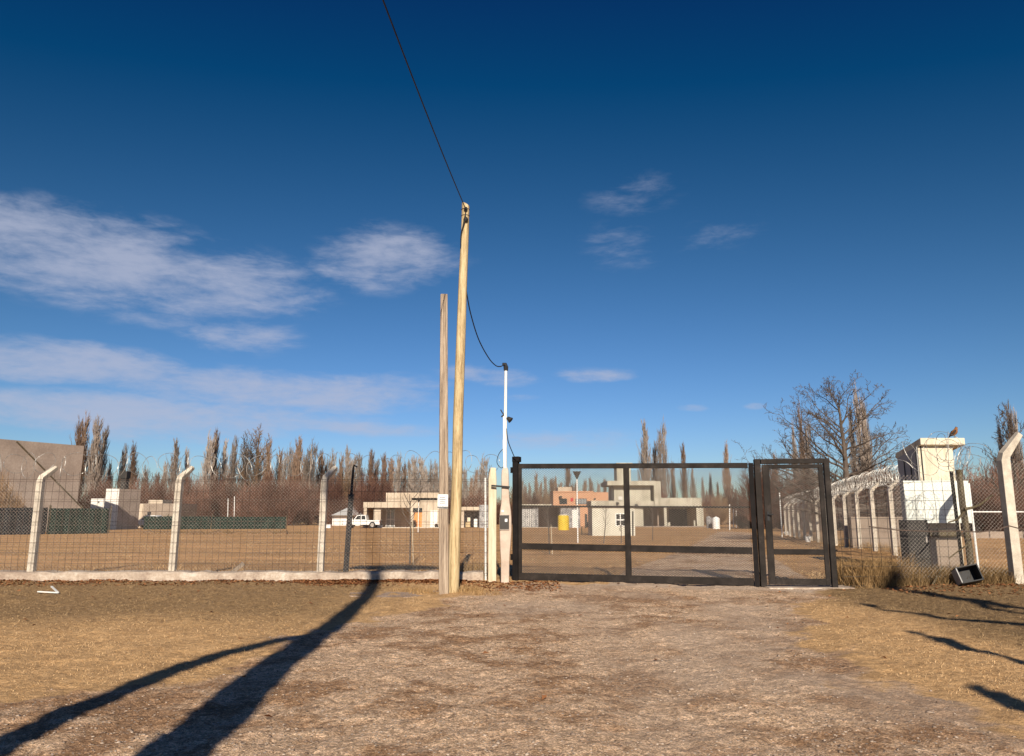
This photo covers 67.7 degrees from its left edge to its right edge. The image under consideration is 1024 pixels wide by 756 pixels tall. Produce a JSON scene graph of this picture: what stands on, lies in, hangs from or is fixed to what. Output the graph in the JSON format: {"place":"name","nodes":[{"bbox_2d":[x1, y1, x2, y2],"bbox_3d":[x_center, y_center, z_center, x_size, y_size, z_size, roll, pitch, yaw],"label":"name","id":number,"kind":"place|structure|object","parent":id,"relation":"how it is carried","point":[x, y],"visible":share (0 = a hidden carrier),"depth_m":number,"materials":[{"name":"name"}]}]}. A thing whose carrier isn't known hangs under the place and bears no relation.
{"place":"outdoors","nodes":[
{"label":"outdoors","id":0,"kind":"place"},
{"bbox_2d":[0,532,1023,755],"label":"gravel road","id":1,"kind":"structure","parent":0,"point":[451,679],"depth_m":5.61,"materials":[{"name":"gravel"}]},
{"bbox_2d":[510,456,759,586],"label":"vehicle gate","id":2,"kind":"structure","parent":1,"relation":"on","point":[519,545],"depth_m":14.90,"materials":[{"name":"metal"}]},
{"bbox_2d":[765,585,854,589],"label":"threshold slab","id":3,"kind":"structure","parent":1,"relation":"on","point":[806,587],"depth_m":13.66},
{"bbox_2d":[753,458,837,586],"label":"pedestrian gate","id":4,"kind":"structure","parent":3,"relation":"on","point":[829,553],"depth_m":14.00,"materials":[{"name":"metal"}]},
{"bbox_2d":[0,521,1023,736],"bbox_3d":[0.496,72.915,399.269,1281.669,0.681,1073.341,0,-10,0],"label":"ground","id":5,"kind":"structure","parent":0,"point":[1005,720],"depth_m":10.36,"materials":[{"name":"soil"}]},
{"bbox_2d":[0,470,18,507],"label":"bare shrub tree","id":6,"kind":"object","parent":5,"relation":"on","point":[2,496],"visible":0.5,"depth_m":63.12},
{"bbox_2d":[0,505,49,534],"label":"shade screen","id":7,"kind":"object","parent":5,"relation":"on","point":[18,520],"visible":0.59,"depth_m":57.69,"materials":[{"name":"green fabric"}]},
{"bbox_2d":[0,439,83,529],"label":"wedge building","id":8,"kind":"structure","parent":5,"relation":"on","point":[44,462],"depth_m":70.95,"materials":[{"name":"concrete"}]},
{"bbox_2d":[46,506,111,533],"bbox_3d":[-34.240,11.282,60.570,4.556,2.329,0.281,10,-14,-43],"label":"shade screen","id":9,"kind":"object","parent":5,"relation":"on","point":[79,523],"visible":0.78,"depth_m":60.49,"materials":[{"name":"green fabric"}]},
{"bbox_2d":[69,416,89,489],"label":"poplar tree","id":10,"kind":"object","parent":5,"relation":"on","point":[78,438],"visible":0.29,"depth_m":164.94,"materials":[{"name":"brown plant"}]},
{"bbox_2d":[78,412,90,501],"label":"poplar tree","id":11,"kind":"object","parent":5,"relation":"on","point":[84,428],"visible":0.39,"depth_m":169.71,"materials":[{"name":"brown plant"}]},
{"bbox_2d":[79,415,111,503],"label":"poplar tree","id":12,"kind":"object","parent":5,"relation":"on","point":[94,449],"visible":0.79,"depth_m":165.47,"materials":[{"name":"brown plant"}]},
{"bbox_2d":[87,425,113,495],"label":"poplar tree","id":13,"kind":"object","parent":5,"relation":"on","point":[103,446],"visible":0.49,"depth_m":171.54,"materials":[{"name":"brown plant"}]},
{"bbox_2d":[90,471,140,528],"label":"white house","id":14,"kind":"structure","parent":5,"relation":"on","point":[127,506],"depth_m":86.06,"materials":[{"name":"concrete"}]},
{"bbox_2d":[115,443,130,488],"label":"poplar tree","id":15,"kind":"object","parent":5,"relation":"on","point":[123,462],"visible":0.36,"depth_m":177.18,"materials":[{"name":"brown plant"}]},
{"bbox_2d":[125,440,141,487],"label":"poplar tree","id":16,"kind":"object","parent":5,"relation":"on","point":[133,464],"visible":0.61,"depth_m":170.91,"materials":[{"name":"brown plant"}]},
{"bbox_2d":[140,473,171,502],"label":"bare shrub tree","id":17,"kind":"object","parent":5,"relation":"on","point":[158,495],"visible":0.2,"depth_m":124.70,"materials":[{"name":"plant"}]},
{"bbox_2d":[138,500,196,527],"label":"house","id":18,"kind":"structure","parent":5,"relation":"on","point":[152,505],"depth_m":102.59,"materials":[{"name":"paint"}]},
{"bbox_2d":[164,438,182,495],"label":"poplar tree","id":19,"kind":"object","parent":5,"relation":"on","point":[175,467],"visible":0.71,"depth_m":169.08,"materials":[{"name":"brown plant"}]},
{"bbox_2d":[143,514,212,528],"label":"shade screen","id":20,"kind":"object","parent":5,"relation":"on","point":[191,521],"visible":0.63,"depth_m":85.49,"materials":[{"name":"green fabric"}]},
{"bbox_2d":[176,474,200,506],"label":"bare shrub tree","id":21,"kind":"object","parent":5,"relation":"on","point":[186,488],"visible":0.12,"depth_m":139.11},
{"bbox_2d":[186,476,213,516],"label":"bare shrub tree","id":22,"kind":"object","parent":5,"relation":"on","point":[200,502],"visible":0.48,"depth_m":135.59,"materials":[{"name":"plant"}]},
{"bbox_2d":[195,430,218,494],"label":"poplar tree","id":23,"kind":"object","parent":5,"relation":"on","point":[206,466],"visible":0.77,"depth_m":159.33,"materials":[{"name":"brown plant"}]},
{"bbox_2d":[143,530,287,533],"bbox_3d":[-22.853,12.019,58.909,11.155,0.597,0.446,0,-10,0],"label":"soil mound","id":24,"kind":"object","parent":5,"relation":"on","point":[214,532],"visible":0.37,"depth_m":58.80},
{"bbox_2d":[209,428,221,490],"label":"poplar tree","id":25,"kind":"object","parent":5,"relation":"on","point":[217,447],"visible":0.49,"depth_m":163.54,"materials":[{"name":"brown plant"}]},
{"bbox_2d":[207,474,241,516],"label":"bare shrub tree","id":26,"kind":"object","parent":5,"relation":"on","point":[222,495],"visible":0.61,"depth_m":142.36,"materials":[{"name":"plant"}]},
{"bbox_2d":[219,438,231,492],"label":"poplar tree","id":27,"kind":"object","parent":5,"relation":"on","point":[224,464],"visible":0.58,"depth_m":167.02,"materials":[{"name":"brown plant"}]},
{"bbox_2d":[226,436,240,490],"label":"poplar tree","id":28,"kind":"object","parent":5,"relation":"on","point":[234,456],"visible":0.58,"depth_m":169.10,"materials":[{"name":"brown plant"}]},
{"bbox_2d":[229,480,257,516],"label":"bare shrub tree","id":29,"kind":"object","parent":5,"relation":"on","point":[240,505],"visible":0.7,"depth_m":130.77,"materials":[{"name":"plant"}]},
{"bbox_2d":[218,432,269,502],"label":"bare tree","id":30,"kind":"object","parent":5,"relation":"on","point":[244,449],"visible":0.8,"depth_m":141.05,"materials":[{"name":"brown plant"}]},
{"bbox_2d":[211,516,286,528],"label":"shade screen","id":31,"kind":"object","parent":5,"relation":"on","point":[260,525],"visible":0.77,"depth_m":87.50,"materials":[{"name":"green fabric"}]},
{"bbox_2d":[0,450,499,581],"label":"chain link fence","id":32,"kind":"object","parent":5,"relation":"on","point":[172,573],"visible":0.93,"depth_m":15.53,"materials":[{"name":"metal"}]},
{"bbox_2d":[234,424,277,488],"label":"bare tree","id":33,"kind":"object","parent":5,"relation":"on","point":[256,442],"visible":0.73,"depth_m":144.64,"materials":[{"name":"plant"}]},
{"bbox_2d":[258,435,275,489],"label":"poplar tree","id":34,"kind":"object","parent":5,"relation":"on","point":[268,466],"visible":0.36,"depth_m":170.89,"materials":[{"name":"brown plant"}]},
{"bbox_2d":[251,467,288,516],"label":"bare shrub tree","id":35,"kind":"object","parent":5,"relation":"on","point":[267,492],"visible":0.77,"depth_m":125.24,"materials":[{"name":"plant"}]},
{"bbox_2d":[273,448,286,489],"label":"poplar tree","id":36,"kind":"object","parent":5,"relation":"on","point":[280,467],"visible":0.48,"depth_m":178.62,"materials":[{"name":"brown plant"}]},
{"bbox_2d":[278,440,294,489],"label":"poplar tree","id":37,"kind":"object","parent":5,"relation":"on","point":[287,461],"visible":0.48,"depth_m":174.28,"materials":[{"name":"brown plant"}]},
{"bbox_2d":[273,474,305,525],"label":"bare shrub tree","id":38,"kind":"object","parent":5,"relation":"on","point":[296,507],"visible":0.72,"depth_m":126.29,"materials":[{"name":"plant"}]},
{"bbox_2d":[291,435,305,489],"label":"poplar tree","id":39,"kind":"object","parent":5,"relation":"on","point":[299,452],"visible":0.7,"depth_m":169.26,"materials":[{"name":"brown plant"}]},
{"bbox_2d":[285,470,312,524],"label":"bare shrub tree","id":40,"kind":"object","parent":5,"relation":"on","point":[301,488],"visible":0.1,"depth_m":137.25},
{"bbox_2d":[297,475,319,524],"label":"bare shrub tree","id":41,"kind":"object","parent":5,"relation":"on","point":[312,509],"visible":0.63,"depth_m":134.97,"materials":[{"name":"plant"}]},
{"bbox_2d":[299,439,321,493],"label":"poplar tree","id":42,"kind":"object","parent":5,"relation":"on","point":[313,473],"visible":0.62,"depth_m":167.21,"materials":[{"name":"brown plant"}]},
{"bbox_2d":[315,448,325,522],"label":"poplar tree","id":43,"kind":"object","parent":5,"relation":"on","point":[320,465],"visible":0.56,"depth_m":175.18,"materials":[{"name":"brown plant"}]},
{"bbox_2d":[317,468,347,523],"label":"bare shrub tree","id":44,"kind":"object","parent":5,"relation":"on","point":[340,506],"visible":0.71,"depth_m":127.59,"materials":[{"name":"plant"}]},
{"bbox_2d":[334,466,357,503],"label":"bare shrub tree","id":45,"kind":"object","parent":5,"relation":"on","point":[346,486],"visible":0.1,"depth_m":141.10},
{"bbox_2d":[332,506,362,525],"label":"distant house","id":46,"kind":"structure","parent":5,"relation":"on","point":[341,517],"depth_m":125.78,"materials":[{"name":"white paint"}]},
{"bbox_2d":[344,445,355,483],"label":"poplar tree","id":47,"kind":"object","parent":5,"relation":"on","point":[347,461],"visible":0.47,"depth_m":167.08,"materials":[{"name":"brown plant"}]},
{"bbox_2d":[342,515,381,527],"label":"pickup truck","id":48,"kind":"object","parent":5,"relation":"on","point":[370,524],"visible":0.66,"depth_m":95.36,"materials":[{"name":"white paint"}]},
{"bbox_2d":[353,462,379,516],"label":"bare shrub tree","id":49,"kind":"object","parent":5,"relation":"on","point":[370,499],"visible":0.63,"depth_m":125.74,"materials":[{"name":"plant"}]},
{"bbox_2d":[365,448,376,485],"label":"poplar tree","id":50,"kind":"object","parent":5,"relation":"on","point":[370,466],"visible":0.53,"depth_m":172.87,"materials":[{"name":"brown plant"}]},
{"bbox_2d":[372,466,393,500],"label":"bare shrub tree","id":51,"kind":"object","parent":5,"relation":"on","point":[385,488],"visible":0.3,"depth_m":132.34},
{"bbox_2d":[350,590,439,597],"bbox_3d":[-1.897,3.664,12.685,1.577,0.150,1.035,2,-10,-9],"label":"concrete pad","id":52,"kind":"object","parent":5,"relation":"on","point":[403,594],"visible":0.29,"depth_m":12.62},
{"bbox_2d":[391,452,404,492],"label":"poplar tree","id":53,"kind":"object","parent":5,"relation":"on","point":[398,475],"visible":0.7,"depth_m":168.54,"materials":[{"name":"brown plant"}]},
{"bbox_2d":[361,493,438,527],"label":"tan house","id":54,"kind":"structure","parent":5,"relation":"on","point":[431,502],"depth_m":98.98,"materials":[{"name":"paint"}]},
{"bbox_2d":[400,487,420,564],"bbox_3d":[-2.782,4.015,20.669,0.604,2.202,0.323,5,-11,-27],"label":"sapling","id":55,"kind":"object","parent":5,"relation":"on","point":[410,524],"visible":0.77,"depth_m":20.61,"materials":[{"name":"brown plant"}]},
{"bbox_2d":[405,455,425,492],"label":"poplar tree","id":56,"kind":"object","parent":5,"relation":"on","point":[415,483],"visible":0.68,"depth_m":170.72,"materials":[{"name":"brown plant"}]},
{"bbox_2d":[416,456,431,492],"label":"poplar tree","id":57,"kind":"object","parent":5,"relation":"on","point":[422,473],"visible":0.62,"depth_m":172.61,"materials":[{"name":"brown plant"}]},
{"bbox_2d":[428,459,438,492],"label":"poplar tree","id":58,"kind":"object","parent":5,"relation":"on","point":[435,483],"visible":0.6,"depth_m":170.32,"materials":[{"name":"brown plant"}]},
{"bbox_2d":[439,294,448,593],"bbox_3d":[-1.167,1.099,13.184,0.219,5.263,0.164,1,-10,-7],"label":"weathered pole","id":59,"kind":"object","parent":5,"relation":"on","point":[443,512],"visible":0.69,"depth_m":13.09,"materials":[{"name":"brown wood"}]},
{"bbox_2d":[449,202,469,592],"bbox_3d":[-0.945,0.245,13.567,0.320,7.130,0.206,-2,-10,10],"label":"utility pole","id":60,"kind":"object","parent":5,"relation":"on","point":[455,509],"visible":0.95,"depth_m":13.42,"materials":[{"name":"brown wood"}]},
{"bbox_2d":[382,0,465,208],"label":"overhead cable","id":61,"kind":"object","parent":60,"relation":"attached to","point":[419,94],"visible":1,"depth_m":9.47,"materials":[{"name":"black rubber"}]},
{"bbox_2d":[462,466,468,502],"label":"poplar tree","id":62,"kind":"object","parent":5,"relation":"on","point":[466,489],"visible":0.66,"depth_m":172.09,"materials":[{"name":"brown plant"}]},
{"bbox_2d":[461,505,487,527],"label":"carport","id":63,"kind":"object","parent":5,"relation":"on","point":[471,515],"visible":0.43,"depth_m":98.58,"materials":[{"name":"grey stone"}]},
{"bbox_2d":[465,484,487,506],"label":"bare shrub tree","id":64,"kind":"object","parent":5,"relation":"on","point":[470,501],"visible":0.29,"depth_m":143.81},
{"bbox_2d":[472,454,489,499],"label":"poplar tree","id":65,"kind":"object","parent":5,"relation":"on","point":[483,476],"visible":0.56,"depth_m":168.88,"materials":[{"name":"brown plant"}]},
{"bbox_2d":[488,467,496,582],"bbox_3d":[-0.393,2.983,15.213,0.158,2.386,0.158,1,-10,-3],"label":"timber post","id":66,"kind":"object","parent":5,"relation":"on","point":[492,479],"visible":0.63,"depth_m":15.14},
{"bbox_2d":[491,468,511,582],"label":"meter pillar","id":67,"kind":"structure","parent":5,"relation":"on","point":[505,524],"depth_m":15.05,"materials":[{"name":"concrete"}]},
{"bbox_2d":[500,363,512,467],"bbox_3d":[-0.104,0.756,15.537,0.268,2.180,0.126,-6,-12,30],"label":"service mast","id":68,"kind":"object","parent":67,"relation":"on","point":[504,415],"visible":1,"depth_m":15.51,"materials":[{"name":"metal"}]},
{"bbox_2d":[0,578,1023,716],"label":"leaf litter","id":69,"kind":"object","parent":5,"relation":"on","point":[360,581],"visible":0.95,"depth_m":14.53,"materials":[{"name":"brown plant"}]},
{"bbox_2d":[522,504,556,527],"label":"stone house","id":70,"kind":"structure","parent":5,"relation":"on","point":[537,518],"depth_m":102.52,"materials":[{"name":"grey concrete"}]},
{"bbox_2d":[550,487,607,527],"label":"brick house","id":71,"kind":"structure","parent":5,"relation":"on","point":[574,510],"depth_m":99.79,"materials":[{"name":"orange brick"}]},
{"bbox_2d":[144,528,1023,595],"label":"tall dry grass","id":72,"kind":"structure","parent":5,"relation":"on","point":[997,577],"depth_m":14.00,"materials":[{"name":"plant"}]},
{"bbox_2d":[587,501,637,535],"bbox_3d":[7.249,10.249,55.508,3.276,2.583,3.610,0,-10,0],"label":"guard hut","id":73,"kind":"object","parent":5,"relation":"on","point":[603,520],"visible":0.56,"depth_m":54.10,"materials":[{"name":"grey concrete"}]},
{"bbox_2d":[635,419,654,480],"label":"poplar tree","id":74,"kind":"object","parent":5,"relation":"on","point":[644,453],"visible":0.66,"depth_m":159.66,"materials":[{"name":"brown plant"}]},
{"bbox_2d":[601,468,705,526],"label":"modern house","id":75,"kind":"structure","parent":5,"relation":"on","point":[649,501],"depth_m":107.96,"materials":[{"name":"paint"}]},
{"bbox_2d":[669,509,686,525],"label":"garage door","id":76,"kind":"structure","parent":75,"relation":"in","point":[678,510],"depth_m":112.85,"materials":[{"name":"metal"}]},
{"bbox_2d":[654,414,672,495],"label":"poplar tree","id":77,"kind":"object","parent":5,"relation":"on","point":[662,451],"visible":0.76,"depth_m":161.53,"materials":[{"name":"brown plant"}]},
{"bbox_2d":[679,442,691,497],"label":"poplar tree","id":78,"kind":"object","parent":5,"relation":"on","point":[683,454],"visible":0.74,"depth_m":158.92,"materials":[{"name":"brown plant"}]},
{"bbox_2d":[708,491,734,524],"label":"bare shrub tree","id":79,"kind":"object","parent":5,"relation":"on","point":[722,514],"visible":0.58,"depth_m":139.89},
{"bbox_2d":[721,441,733,497],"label":"poplar tree","id":80,"kind":"object","parent":5,"relation":"on","point":[726,456],"visible":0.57,"depth_m":156.93,"materials":[{"name":"brown plant"}]},
{"bbox_2d":[729,452,785,528],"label":"bare shrub tree","id":81,"kind":"object","parent":5,"relation":"on","point":[748,496],"visible":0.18,"depth_m":89.05,"materials":[{"name":"plant"}]},
{"bbox_2d":[755,469,794,528],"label":"bare shrub tree","id":82,"kind":"object","parent":5,"relation":"on","point":[777,518],"visible":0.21,"depth_m":87.19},
{"bbox_2d":[786,469,840,530],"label":"bare shrub tree","id":83,"kind":"object","parent":5,"relation":"on","point":[811,508],"visible":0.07,"depth_m":69.53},
{"bbox_2d":[783,465,901,555],"bbox_3d":[15.462,6.812,37.722,0.542,3.219,38.405,-3,-10,14],"label":"razor wire fence","id":84,"kind":"object","parent":5,"relation":"on","point":[872,509],"visible":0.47,"depth_m":28.78,"materials":[{"name":"concrete"}]},
{"bbox_2d":[846,404,856,483],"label":"poplar tree","id":85,"kind":"object","parent":5,"relation":"on","point":[852,456],"visible":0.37,"depth_m":125.78,"materials":[{"name":"brown plant"}]},
{"bbox_2d":[852,384,871,478],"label":"poplar tree","id":86,"kind":"object","parent":5,"relation":"on","point":[864,423],"visible":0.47,"depth_m":123.95,"materials":[{"name":"brown plant"}]},
{"bbox_2d":[733,369,996,541],"bbox_3d":[17.165,4.149,39.949,11.227,9.117,9.196,0,-10,0],"label":"bare tree","id":87,"kind":"object","parent":5,"relation":"on","point":[865,465],"visible":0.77,"depth_m":39.81,"materials":[{"name":"brown plant"}]},
{"bbox_2d":[848,517,902,547],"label":"wall","id":88,"kind":"structure","parent":5,"relation":"on","point":[867,533],"depth_m":30.41,"materials":[{"name":"paint"}]},
{"bbox_2d":[856,456,899,506],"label":"bare shrub tree","id":89,"kind":"object","parent":5,"relation":"on","point":[884,475],"visible":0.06,"depth_m":80.50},
{"bbox_2d":[898,520,931,570],"bbox_3d":[8.109,3.433,15.343,0.417,1.146,0.385,0,-10,0],"label":"metal cabinet","id":90,"kind":"object","parent":5,"relation":"on","point":[912,539],"visible":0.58,"depth_m":15.22,"materials":[{"name":"metal"}]},
{"bbox_2d":[835,431,1023,585],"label":"welded wire fence","id":91,"kind":"object","parent":5,"relation":"on","point":[1010,522],"visible":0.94,"depth_m":14.03,"materials":[{"name":"metal"}]},
{"bbox_2d":[895,438,964,560],"bbox_3d":[10.060,3.072,18.224,1.083,3.170,1.240,0,-10,0],"label":"kiosk","id":92,"kind":"object","parent":5,"relation":"on","point":[927,467],"visible":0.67,"depth_m":17.96,"materials":[{"name":"beige paint"}]},
{"bbox_2d":[897,447,919,519],"bbox_3d":[9.541,3.144,18.226,0.017,2.930,0.930,0,-10,0],"label":"side door","id":93,"kind":"structure","parent":92,"relation":"in","point":[904,457],"depth_m":18.46,"materials":[{"name":"grey metal"}]},
{"bbox_2d":[902,481,979,568],"bbox_3d":[8.979,3.240,16.140,1.455,2.106,0.424,0,-10,0],"label":"white board","id":94,"kind":"object","parent":5,"relation":"on","point":[913,507],"visible":0.75,"depth_m":16.04,"materials":[{"name":"paint"}]},
{"bbox_2d":[928,523,959,569],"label":"wall","id":95,"kind":"structure","parent":5,"relation":"on","point":[937,554],"depth_m":16.32,"materials":[{"name":"paint"}]},
{"bbox_2d":[949,471,963,565],"bbox_3d":[8.375,2.811,14.354,0.063,2.102,0.369,-7,-12,35],"label":"steel stake","id":96,"kind":"object","parent":5,"relation":"on","point":[957,521],"visible":0.64,"depth_m":14.35,"materials":[{"name":"metal"}]},
{"bbox_2d":[956,470,973,564],"bbox_3d":[8.431,2.779,14.184,0.133,2.136,0.364,-8,-13,38],"label":"timber post","id":97,"kind":"object","parent":5,"relation":"on","point":[965,525],"visible":0.66,"depth_m":14.16,"materials":[{"name":"wood"}]},
{"bbox_2d":[951,563,983,585],"bbox_3d":[8.072,3.496,13.548,0.441,0.420,0.326,-1,-10,6],"label":"tipped crate","id":98,"kind":"object","parent":5,"relation":"on","point":[967,570],"visible":0.91,"depth_m":13.57,"materials":[{"name":"black plastic"}]},
{"bbox_2d":[969,485,1003,530],"bbox_3d":[30.702,8.573,49.236,2.638,3.556,2.602,-4,-11,23],"label":"bare shrub tree","id":99,"kind":"object","parent":5,"relation":"on","point":[981,521],"visible":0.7,"depth_m":48.89,"materials":[{"name":"plant"}]},
{"bbox_2d":[971,458,1022,495],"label":"bare shrub tree","id":100,"kind":"object","parent":5,"relation":"on","point":[987,483],"visible":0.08,"depth_m":69.84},
{"bbox_2d":[970,531,1023,537],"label":"wall","id":101,"kind":"structure","parent":5,"relation":"on","point":[990,535],"depth_m":47.04,"materials":[{"name":"paint"}]},
{"bbox_2d":[975,467,1023,527],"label":"bare shrub tree","id":102,"kind":"object","parent":5,"relation":"on","point":[996,493],"visible":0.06,"depth_m":55.49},
{"bbox_2d":[979,402,1023,503],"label":"bare tree","id":103,"kind":"object","parent":5,"relation":"on","point":[1006,435],"visible":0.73,"depth_m":52.00,"materials":[{"name":"brown plant"}]},
{"bbox_2d":[994,480,1023,530],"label":"bare shrub tree","id":104,"kind":"object","parent":5,"relation":"on","point":[1020,515],"visible":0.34,"depth_m":48.68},
{"bbox_2d":[1004,399,1021,475],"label":"poplar tree","id":105,"kind":"object","parent":5,"relation":"on","point":[1009,413],"visible":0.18,"depth_m":90.24,"materials":[{"name":"brown plant"}]},
{"bbox_2d":[0,0,1023,504],"label":"sky","id":106,"kind":"structure","parent":0,"point":[232,217],"materials":[{"name":"blue"}]},
{"bbox_2d":[1,534,1023,578],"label":"field grass","id":107,"kind":"structure","parent":0,"point":[127,556],"depth_m":23.64,"materials":[{"name":"plant"}]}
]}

